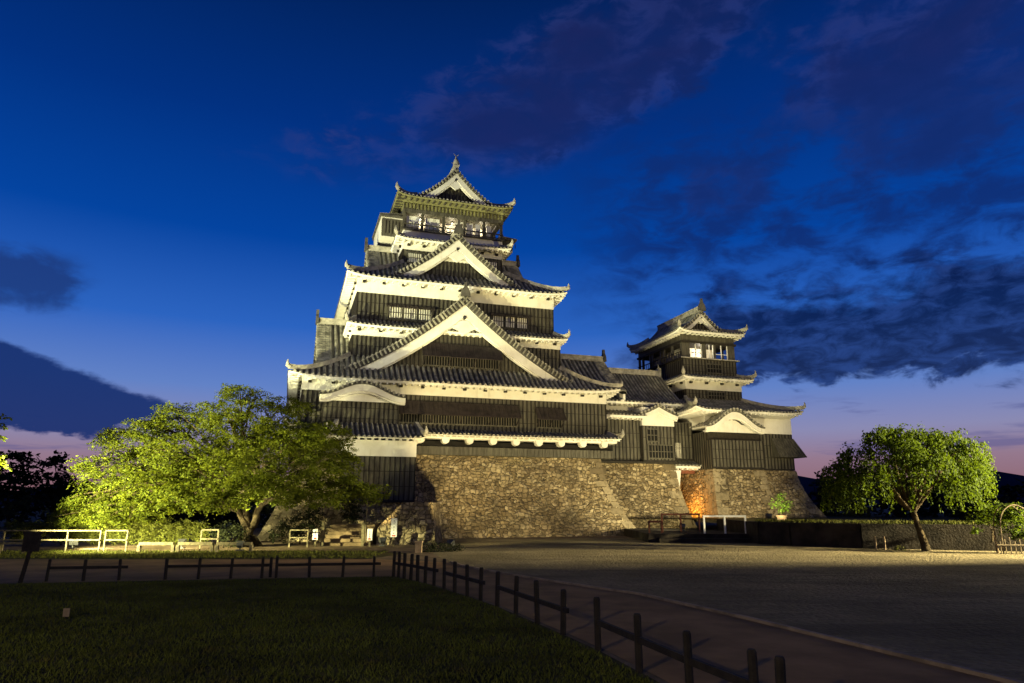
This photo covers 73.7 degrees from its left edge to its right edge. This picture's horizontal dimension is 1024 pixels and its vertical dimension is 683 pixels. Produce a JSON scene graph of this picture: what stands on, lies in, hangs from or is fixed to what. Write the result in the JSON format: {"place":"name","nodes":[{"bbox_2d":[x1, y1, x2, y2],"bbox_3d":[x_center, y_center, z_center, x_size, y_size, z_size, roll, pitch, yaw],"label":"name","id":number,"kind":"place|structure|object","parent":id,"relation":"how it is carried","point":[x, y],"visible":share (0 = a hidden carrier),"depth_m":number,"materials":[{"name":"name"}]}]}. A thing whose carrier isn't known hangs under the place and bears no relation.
{"place":"outdoors","nodes":[
{"label":"outdoors","id":0,"kind":"place"},
{"bbox_2d":[0,576,659,682],"bbox_3d":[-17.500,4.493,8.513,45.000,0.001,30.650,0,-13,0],"label":"lawn","id":1,"kind":"structure","parent":0,"point":[452,680],"depth_m":12.47,"materials":[{"name":"green plant"}]},
{"bbox_2d":[62,608,69,619],"bbox_3d":[-9.571,5.868,14.677,0.140,0.260,0.050,0,-13,0],"label":"lawn marker","id":2,"kind":"object","parent":1,"relation":"on","point":[66,612],"visible":0.82,"depth_m":14.66,"materials":[{"name":"grey stone"}]},
{"bbox_2d":[392,551,438,585],"bbox_3d":[-3.148,7.377,22.132,0.173,0.956,3.432,8,-16,-31],"label":"post fence","id":3,"kind":"object","parent":1,"relation":"on","point":[411,565],"visible":0.83,"depth_m":22.32,"materials":[{"name":"black wood"}]},
{"bbox_2d":[442,558,484,600],"bbox_3d":[-1.367,6.577,18.793,0.125,0.959,3.065,6,-15,-25],"label":"post fence","id":4,"kind":"object","parent":1,"relation":"on","point":[467,579],"visible":0.82,"depth_m":18.52,"materials":[{"name":"black wood"}]},
{"bbox_2d":[495,571,568,634],"bbox_3d":[0.335,5.608,14.755,0.153,0.963,4.193,5,-14,-19],"label":"post fence","id":5,"kind":"object","parent":1,"relation":"on","point":[562,608],"visible":0.84,"depth_m":14.24,"materials":[{"name":"black wood"}]},
{"bbox_2d":[593,597,758,682],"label":"post fence","id":6,"kind":"object","parent":1,"relation":"on","point":[688,660],"visible":0.91,"depth_m":8.99,"materials":[{"name":"black wood"}]},
{"bbox_2d":[774,655,785,682],"bbox_3d":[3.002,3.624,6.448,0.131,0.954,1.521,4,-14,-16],"label":"fence post","id":7,"kind":"object","parent":1,"relation":"on","point":[780,669],"visible":1,"depth_m":7.14,"materials":[{"name":"black wood"}]},
{"bbox_2d":[0,559,1002,682],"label":"path","id":8,"kind":"structure","parent":0,"point":[723,641],"depth_m":14.07,"materials":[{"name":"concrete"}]},
{"bbox_2d":[18,532,42,582],"bbox_3d":[-15.401,6.886,21.790,0.590,1.567,0.090,0,-13,0],"label":"sign board","id":9,"kind":"object","parent":8,"relation":"on","point":[31,542],"visible":0.93,"depth_m":21.84,"materials":[{"name":"black wood"}]},
{"bbox_2d":[44,559,127,581],"bbox_3d":[-13.822,7.481,22.209,2.446,0.791,0.103,2,-14,-9],"label":"post fence","id":10,"kind":"object","parent":8,"relation":"on","point":[84,567],"visible":0.85,"depth_m":22.19,"materials":[{"name":"black wood"}]},
{"bbox_2d":[163,557,269,579],"bbox_3d":[-9.848,7.630,22.833,3.336,0.790,0.106,2,-14,-9],"label":"post fence","id":11,"kind":"object","parent":8,"relation":"on","point":[262,565],"visible":0.85,"depth_m":22.82,"materials":[{"name":"black wood"}]},
{"bbox_2d":[269,557,272,576],"bbox_3d":[-8.239,7.762,23.320,0.098,0.760,0.109,0,-13,0],"label":"post fence","id":12,"kind":"object","parent":8,"relation":"on","point":[270,567],"visible":0.81,"depth_m":23.30,"materials":[{"name":"black wood"}]},
{"bbox_2d":[275,556,380,577],"bbox_3d":[-6.286,7.764,23.406,3.519,0.797,0.121,2,-14,-9],"label":"post fence","id":13,"kind":"object","parent":8,"relation":"on","point":[309,564],"visible":0.86,"depth_m":23.38,"materials":[{"name":"black wood"}]},
{"bbox_2d":[450,561,1023,682],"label":"kerb","id":14,"kind":"structure","parent":8,"relation":"on","point":[995,677],"depth_m":12.83,"materials":[{"name":"stone"}]},
{"bbox_2d":[0,506,1023,682],"bbox_3d":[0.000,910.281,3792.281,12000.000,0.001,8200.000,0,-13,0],"label":"ground","id":15,"kind":"structure","parent":0,"point":[409,550],"depth_m":39.66,"materials":[{"name":"soil"}]},
{"bbox_2d":[0,413,12,474],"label":"leafy tree","id":16,"kind":"object","parent":15,"relation":"on","point":[3,456],"visible":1,"depth_m":34.20,"materials":[{"name":"green plant"}]},
{"bbox_2d":[0,542,24,553],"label":"pale rail","id":17,"kind":"object","parent":15,"relation":"on","point":[1,543],"visible":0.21,"depth_m":34.50,"materials":[{"name":"paint"}]},
{"bbox_2d":[11,522,33,541],"bbox_3d":[-29.377,11.533,40.928,1.339,1.636,1.227,6,-15,-23],"label":"round bush","id":18,"kind":"object","parent":15,"relation":"on","point":[18,533],"visible":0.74,"depth_m":40.71,"materials":[{"name":"green plant"}]},
{"bbox_2d":[0,450,53,526],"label":"dark tree","id":19,"kind":"object","parent":15,"relation":"on","point":[8,512],"visible":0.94,"depth_m":76.11,"materials":[{"name":"green plant"}]},
{"bbox_2d":[0,450,92,525],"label":"dark tree","id":20,"kind":"object","parent":15,"relation":"on","point":[58,491],"visible":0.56,"depth_m":79.36,"materials":[{"name":"green plant"}]},
{"bbox_2d":[40,508,76,544],"bbox_3d":[-28.042,11.436,42.242,2.314,2.446,1.934,0,-13,0],"label":"garden shrub","id":21,"kind":"object","parent":15,"relation":"on","point":[51,519],"visible":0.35,"depth_m":42.17,"materials":[{"name":"green plant"}]},
{"bbox_2d":[67,541,77,548],"bbox_3d":[-23.966,11.070,37.345,0.436,0.497,0.403,0,-13,0],"label":"floodlight","id":22,"kind":"object","parent":15,"relation":"on","point":[72,543],"visible":0.89,"depth_m":37.26,"materials":[{"name":"metal"}]},
{"bbox_2d":[0,516,211,545],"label":"hedge","id":23,"kind":"object","parent":15,"relation":"on","point":[169,530],"visible":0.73,"depth_m":41.27,"materials":[{"name":"green plant"}]},
{"bbox_2d":[103,530,128,551],"bbox_3d":[-20.845,10.514,35.913,1.227,1.171,0.139,0,-13,0],"label":"pale rail","id":24,"kind":"object","parent":15,"relation":"on","point":[105,539],"visible":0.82,"depth_m":35.87,"materials":[{"name":"paint"}]},
{"bbox_2d":[69,476,212,526],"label":"dark tree","id":25,"kind":"object","parent":15,"relation":"on","point":[147,516],"visible":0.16,"depth_m":76.72,"materials":[{"name":"green plant"}]},
{"bbox_2d":[136,542,175,551],"bbox_3d":[-18.592,10.769,35.673,1.936,0.563,0.192,0,-13,0],"label":"pale rail","id":26,"kind":"object","parent":15,"relation":"on","point":[140,544],"visible":0.76,"depth_m":35.63,"materials":[{"name":"paint"}]},
{"bbox_2d":[178,539,186,548],"bbox_3d":[-18.202,11.138,37.641,0.442,0.502,0.363,3,-14,-11],"label":"floodlight","id":27,"kind":"object","parent":15,"relation":"on","point":[182,540],"visible":0.56,"depth_m":37.59,"materials":[{"name":"metal"}]},
{"bbox_2d":[175,542,213,551],"bbox_3d":[-16.555,10.769,35.673,1.936,0.563,0.192,0,-13,0],"label":"pale rail","id":28,"kind":"object","parent":15,"relation":"on","point":[195,543],"visible":0.76,"depth_m":35.63,"materials":[{"name":"paint"}]},
{"bbox_2d":[0,549,402,558],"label":"grass verge","id":29,"kind":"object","parent":15,"relation":"on","point":[304,557],"depth_m":32.59,"materials":[{"name":"green plant"}]},
{"bbox_2d":[0,530,101,551],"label":"pale rail","id":30,"kind":"object","parent":29,"relation":"on","point":[3,539],"visible":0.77,"depth_m":35.87,"materials":[{"name":"paint"}]},
{"bbox_2d":[235,541,244,550],"bbox_3d":[-14.198,10.675,35.704,0.448,0.501,0.371,0,-13,0],"label":"floodlight","id":31,"kind":"object","parent":29,"relation":"on","point":[240,545],"visible":1,"depth_m":35.61,"materials":[{"name":"metal"}]},
{"bbox_2d":[151,482,253,526],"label":"dark tree","id":32,"kind":"object","parent":15,"relation":"on","point":[214,519],"visible":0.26,"depth_m":76.12,"materials":[{"name":"green plant"}]},
{"bbox_2d":[199,529,219,550],"bbox_3d":[-16.361,10.747,36.885,0.988,1.171,0.139,0,-13,0],"label":"pale rail","id":33,"kind":"object","parent":15,"relation":"on","point":[217,538],"visible":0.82,"depth_m":36.92,"materials":[{"name":"paint"}]},
{"bbox_2d":[50,383,395,546],"bbox_3d":[-17.461,7.233,40.995,19.111,10.257,13.883,-10,-17,36],"label":"spreading tree","id":34,"kind":"object","parent":15,"relation":"on","point":[243,461],"visible":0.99,"depth_m":39.02,"materials":[{"name":"green plant"}]},
{"bbox_2d":[207,520,249,547],"bbox_3d":[-16.291,11.185,39.564,2.472,1.682,1.747,0,-13,0],"label":"dark shrub","id":35,"kind":"object","parent":15,"relation":"on","point":[227,536],"visible":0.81,"depth_m":39.36,"materials":[{"name":"green plant"}]},
{"bbox_2d":[215,542,252,551],"bbox_3d":[-14.518,10.769,35.673,1.936,0.563,0.192,0,-13,0],"label":"pale rail","id":36,"kind":"object","parent":15,"relation":"on","point":[233,543],"visible":0.76,"depth_m":35.63,"materials":[{"name":"paint"}]},
{"bbox_2d":[228,480,277,527],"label":"dark tree","id":37,"kind":"object","parent":15,"relation":"on","point":[266,512],"visible":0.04,"depth_m":74.43,"materials":[{"name":"green plant"}]},
{"bbox_2d":[268,507,322,543],"bbox_3d":[-13.759,11.727,43.820,3.557,2.625,1.951,6,-15,-23],"label":"dark shrub","id":38,"kind":"object","parent":15,"relation":"on","point":[310,525],"visible":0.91,"depth_m":43.76,"materials":[{"name":"green plant"}]},
{"bbox_2d":[288,529,308,546],"bbox_3d":[-12.468,11.525,39.886,1.121,1.054,0.139,0,-13,0],"label":"pale rail","id":39,"kind":"object","parent":15,"relation":"on","point":[307,530],"visible":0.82,"depth_m":39.95,"materials":[{"name":"paint"}]},
{"bbox_2d":[312,529,317,545],"bbox_3d":[-11.738,11.737,40.762,0.300,1.050,0.130,0,-13,0],"label":"notice sign","id":40,"kind":"object","parent":15,"relation":"on","point":[315,534],"visible":0.95,"depth_m":40.74,"materials":[{"name":"paint"}]},
{"bbox_2d":[320,522,324,545],"bbox_3d":[-11.401,11.633,41.122,0.220,1.520,0.240,0,-13,0],"label":"gate post","id":41,"kind":"object","parent":15,"relation":"on","point":[322,534],"visible":0.78,"depth_m":41.04,"materials":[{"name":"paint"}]},
{"bbox_2d":[287,503,399,541],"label":"landing wall","id":42,"kind":"structure","parent":15,"relation":"on","point":[381,513],"depth_m":46.53,"materials":[{"name":"stone"}]},
{"bbox_2d":[324,523,381,545],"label":"stone steps","id":43,"kind":"structure","parent":15,"relation":"on","point":[344,534],"depth_m":42.55,"materials":[{"name":"stone"}]},
{"bbox_2d":[341,480,365,523],"bbox_3d":[-10.686,10.836,45.677,1.945,3.596,1.469,-12,-18,42],"label":"conifer shrub","id":44,"kind":"object","parent":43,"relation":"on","point":[353,510],"visible":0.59,"depth_m":45.62,"materials":[{"name":"green plant"}]},
{"bbox_2d":[361,522,364,545],"bbox_3d":[-8.971,11.633,41.122,0.220,1.520,0.240,0,-13,0],"label":"gate post","id":45,"kind":"object","parent":15,"relation":"on","point":[363,534],"visible":0.78,"depth_m":41.06,"materials":[{"name":"paint"}]},
{"bbox_2d":[365,498,367,541],"bbox_3d":[-8.883,11.032,41.574,0.092,2.900,0.092,4,-14,-14],"label":"hand pole","id":46,"kind":"object","parent":15,"relation":"on","point":[366,520],"visible":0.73,"depth_m":41.57,"materials":[{"name":"metal"}]},
{"bbox_2d":[367,529,372,545],"bbox_3d":[-8.491,11.727,40.765,0.300,1.070,0.130,0,-13,0],"label":"notice sign","id":47,"kind":"object","parent":15,"relation":"on","point":[369,534],"visible":0.95,"depth_m":40.74,"materials":[{"name":"paint"}]},
{"bbox_2d":[379,537,386,545],"bbox_3d":[-7.703,11.908,40.644,0.450,0.502,0.389,4,-14,-16],"label":"floodlight","id":48,"kind":"object","parent":15,"relation":"on","point":[382,540],"visible":1,"depth_m":40.57,"materials":[{"name":"metal"}]},
{"bbox_2d":[391,518,396,545],"bbox_3d":[-7.127,11.529,41.223,0.360,1.670,0.130,0,-13,0],"label":"notice sign","id":49,"kind":"object","parent":15,"relation":"on","point":[393,527],"visible":0.97,"depth_m":41.22,"materials":[{"name":"paint"}]},
{"bbox_2d":[376,503,441,544],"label":"ramp wall","id":50,"kind":"structure","parent":15,"relation":"on","point":[418,521],"depth_m":42.71,"materials":[{"name":"stone"}]},
{"bbox_2d":[415,541,422,552],"bbox_3d":[-4.849,10.666,35.492,0.400,0.580,0.360,0,-13,0],"label":"stone bollard","id":51,"kind":"object","parent":15,"relation":"on","point":[418,546],"visible":1,"depth_m":35.35,"materials":[{"name":"stone"}]},
{"bbox_2d":[257,154,635,540],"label":"castle keep","id":52,"kind":"structure","parent":15,"relation":"on","point":[456,384],"depth_m":56.24,"materials":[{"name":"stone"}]},
{"bbox_2d":[386,303,434,321],"bbox_3d":[-8.484,-2.413,57.271,4.100,1.340,0.285,4,-14,-17],"label":"window","id":53,"kind":"structure","parent":52,"relation":"in","point":[394,311],"depth_m":57.31,"materials":[{"name":"white paint"}]},
{"bbox_2d":[405,251,424,263],"bbox_3d":[-8.566,-7.394,60.392,1.680,1.080,0.068,4,-14,-17],"label":"window","id":54,"kind":"structure","parent":52,"relation":"in","point":[411,257],"depth_m":60.36,"materials":[{"name":"white paint"}]},
{"bbox_2d":[433,267,477,279],"bbox_3d":[-4.925,-5.824,59.967,3.980,1.030,0.068,4,-14,-17],"label":"window","id":55,"kind":"structure","parent":52,"relation":"in","point":[459,275],"depth_m":59.98,"materials":[{"name":"white paint"}]},
{"bbox_2d":[399,400,521,426],"bbox_3d":[-4.085,5.746,54.845,10.000,1.840,0.876,4,-14,-17],"label":"window","id":56,"kind":"structure","parent":52,"relation":"in","point":[423,412],"depth_m":54.92,"materials":[{"name":"black wood"}]},
{"bbox_2d":[422,342,502,369],"bbox_3d":[-4.076,1.142,56.444,6.800,1.940,0.826,4,-14,-17],"label":"window","id":57,"kind":"structure","parent":52,"relation":"in","point":[433,354],"depth_m":56.54,"materials":[{"name":"black wood"}]},
{"bbox_2d":[487,260,498,270],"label":"window","id":58,"kind":"structure","parent":52,"relation":"in","point":[495,263],"depth_m":62.64,"materials":[{"name":"white paint"}]},
{"bbox_2d":[490,312,530,329],"bbox_3d":[-0.113,-1.780,59.917,3.700,1.340,0.286,4,-14,-17],"label":"window","id":59,"kind":"structure","parent":52,"relation":"in","point":[506,321],"depth_m":60.01,"materials":[{"name":"white paint"}]},
{"bbox_2d":[534,407,566,428],"bbox_3d":[3.245,6.350,57.151,2.600,1.740,0.875,4,-14,-17],"label":"window","id":60,"kind":"structure","parent":52,"relation":"in","point":[546,417],"depth_m":57.27,"materials":[{"name":"black wood"}]},
{"bbox_2d":[569,365,696,527],"bbox_3d":[9.482,10.113,66.620,10.500,16.150,16.019,4,-14,-17],"label":"castle gallery","id":61,"kind":"object","parent":15,"relation":"on","point":[639,471],"visible":0.58,"depth_m":60.98,"materials":[{"name":"stone"}]},
{"bbox_2d":[646,428,658,441],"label":"window","id":62,"kind":"structure","parent":61,"relation":"in","point":[652,434],"depth_m":61.31,"materials":[{"name":"white paint"}]},
{"bbox_2d":[648,444,673,458],"bbox_3d":[13.362,9.869,61.202,2.580,1.280,0.068,4,-14,-17],"label":"window","id":63,"kind":"structure","parent":61,"relation":"in","point":[655,451],"depth_m":61.20,"materials":[{"name":"white paint"}]},
{"bbox_2d":[433,538,1023,680],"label":"gravel yard","id":64,"kind":"structure","parent":15,"relation":"on","point":[963,608],"depth_m":21.71,"materials":[{"name":"grey gravel"}]},
{"bbox_2d":[422,541,465,552],"bbox_3d":[-3.746,11.045,36.131,2.633,1.078,1.016,5,-14,-20],"label":"hedge","id":65,"kind":"object","parent":64,"relation":"on","point":[435,549],"visible":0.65,"depth_m":36.02,"materials":[{"name":"green plant"}]},
{"bbox_2d":[447,540,454,548],"bbox_3d":[-3.396,11.184,37.629,0.446,0.508,0.377,-3,-14,13],"label":"floodlight","id":66,"kind":"object","parent":64,"relation":"on","point":[449,542],"visible":0.56,"depth_m":37.56,"materials":[{"name":"metal"}]},
{"bbox_2d":[624,528,751,542],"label":"stone platform","id":67,"kind":"structure","parent":64,"relation":"on","point":[676,535],"depth_m":45.06,"materials":[{"name":"grey stone"}]},
{"bbox_2d":[648,521,662,532],"bbox_3d":[9.725,12.580,46.345,0.952,0.810,0.120,0,-13,0],"label":"barrier","id":68,"kind":"object","parent":67,"relation":"on","point":[649,522],"visible":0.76,"depth_m":46.34,"materials":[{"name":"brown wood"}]},
{"bbox_2d":[661,513,700,531],"bbox_3d":[11.818,12.701,47.858,2.735,1.280,0.120,0,-13,0],"label":"barrier","id":69,"kind":"object","parent":67,"relation":"on","point":[680,514],"visible":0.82,"depth_m":47.93,"materials":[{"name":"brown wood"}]},
{"bbox_2d":[702,515,745,532],"bbox_3d":[14.271,12.260,45.804,2.888,1.180,0.120,0,-13,0],"label":"barrier","id":70,"kind":"object","parent":67,"relation":"on","point":[724,519],"visible":1,"depth_m":45.86,"materials":[{"name":"white metal"}]},
{"bbox_2d":[717,519,1023,551],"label":"retaining wall","id":71,"kind":"structure","parent":64,"relation":"on","point":[938,536],"depth_m":38.73,"materials":[{"name":"grey stone"}]},
{"bbox_2d":[753,518,1013,524],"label":"grass","id":72,"kind":"structure","parent":71,"relation":"on","point":[863,521],"depth_m":39.57,"materials":[{"name":"green plant"}]},
{"bbox_2d":[893,544,905,550],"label":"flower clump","id":73,"kind":"object","parent":64,"relation":"on","point":[898,548],"visible":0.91,"depth_m":36.87,"materials":[{"name":"green plant"}]},
{"bbox_2d":[818,421,1000,550],"bbox_3d":[21.959,7.887,37.267,10.271,7.096,6.644,0,-13,0],"label":"weeping tree","id":74,"kind":"object","parent":64,"relation":"on","point":[915,459],"visible":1,"depth_m":36.82,"materials":[{"name":"green plant"}]},
{"bbox_2d":[965,503,1017,541],"bbox_3d":[25.342,9.508,35.958,2.500,2.064,1.893,-9,-16,32],"label":"leafy shrub","id":75,"kind":"object","parent":64,"relation":"on","point":[976,530],"visible":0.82,"depth_m":36.07,"materials":[{"name":"green plant"}]},
{"bbox_2d":[993,502,1023,553],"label":"vine arch","id":76,"kind":"structure","parent":64,"relation":"on","point":[1009,512],"depth_m":34.91,"materials":[{"name":"plant"}]},
{"bbox_2d":[807,469,865,515],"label":"dark tree","id":77,"kind":"object","parent":15,"relation":"on","point":[818,500],"visible":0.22,"depth_m":71.87,"materials":[{"name":"green plant"}]},
{"bbox_2d":[0,470,1023,505],"bbox_3d":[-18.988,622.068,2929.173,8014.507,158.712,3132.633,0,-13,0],"label":"hills","id":78,"kind":"structure","parent":0,"point":[1004,478],"depth_m":2911.65,"materials":[{"name":"plant"}]},
{"bbox_2d":[0,0,1023,490],"label":"sky","id":79,"kind":"structure","parent":0,"point":[185,185],"materials":[{"name":"blue"}]},
{"bbox_2d":[628,514,1023,524],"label":"terrain","id":80,"kind":"structure","parent":0,"point":[873,517],"depth_m":57.23,"materials":[{"name":"green plant"}]},
{"bbox_2d":[674,422,701,485],"bbox_3d":[15.062,12.389,64.638,2.750,9.000,6.158,4,-14,-17],"label":"gatehouse","id":81,"kind":"object","parent":80,"relation":"on","point":[684,446],"visible":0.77,"depth_m":63.39,"materials":[{"name":"wood"}]},
{"bbox_2d":[627,298,825,522],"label":"castle tower","id":82,"kind":"structure","parent":80,"relation":"on","point":[746,452],"depth_m":63.56,"materials":[{"name":"stone"}]},
{"bbox_2d":[690,344,727,359],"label":"window frame","id":83,"kind":"structure","parent":82,"relation":"in","point":[695,344],"depth_m":68.06,"materials":[{"name":"white paint"}]},
{"bbox_2d":[706,363,722,373],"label":"window","id":84,"kind":"structure","parent":82,"relation":"in","point":[711,368],"depth_m":67.53,"materials":[{"name":"black wood"}]},
{"bbox_2d":[707,391,725,399],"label":"window","id":85,"kind":"structure","parent":82,"relation":"in","point":[714,395],"depth_m":66.68,"materials":[{"name":"black wood"}]},
{"bbox_2d":[765,513,771,520],"bbox_3d":[17.501,11.968,46.491,0.442,0.509,0.370,-3,-14,12],"label":"floodlight","id":86,"kind":"object","parent":80,"relation":"on","point":[768,515],"visible":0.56,"depth_m":46.46,"materials":[{"name":"metal"}]},
{"bbox_2d":[776,515,786,519],"bbox_3d":[19.893,13.030,50.350,0.793,0.420,0.793,0,-13,0],"label":"plant pot","id":87,"kind":"object","parent":80,"relation":"on","point":[779,517],"visible":0.76,"depth_m":50.09,"materials":[{"name":"ceramic"}]},
{"bbox_2d":[769,493,793,514],"bbox_3d":[19.849,12.131,50.530,1.770,2.039,1.199,2,-14,-10],"label":"potted bush","id":88,"kind":"object","parent":87,"relation":"in","point":[785,506],"visible":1,"depth_m":50.51,"materials":[{"name":"green plant"}]},
{"bbox_2d":[829,472,983,517],"bbox_3d":[37.073,14.882,64.461,14.702,5.815,7.205,0,-13,0],"label":"dark tree","id":89,"kind":"object","parent":80,"relation":"on","point":[933,510],"visible":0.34,"depth_m":63.75,"materials":[{"name":"green plant"}]},
{"bbox_2d":[944,477,1023,520],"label":"dark tree","id":90,"kind":"object","parent":80,"relation":"on","point":[1010,493],"visible":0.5,"depth_m":48.40,"materials":[{"name":"green plant"}]}
]}

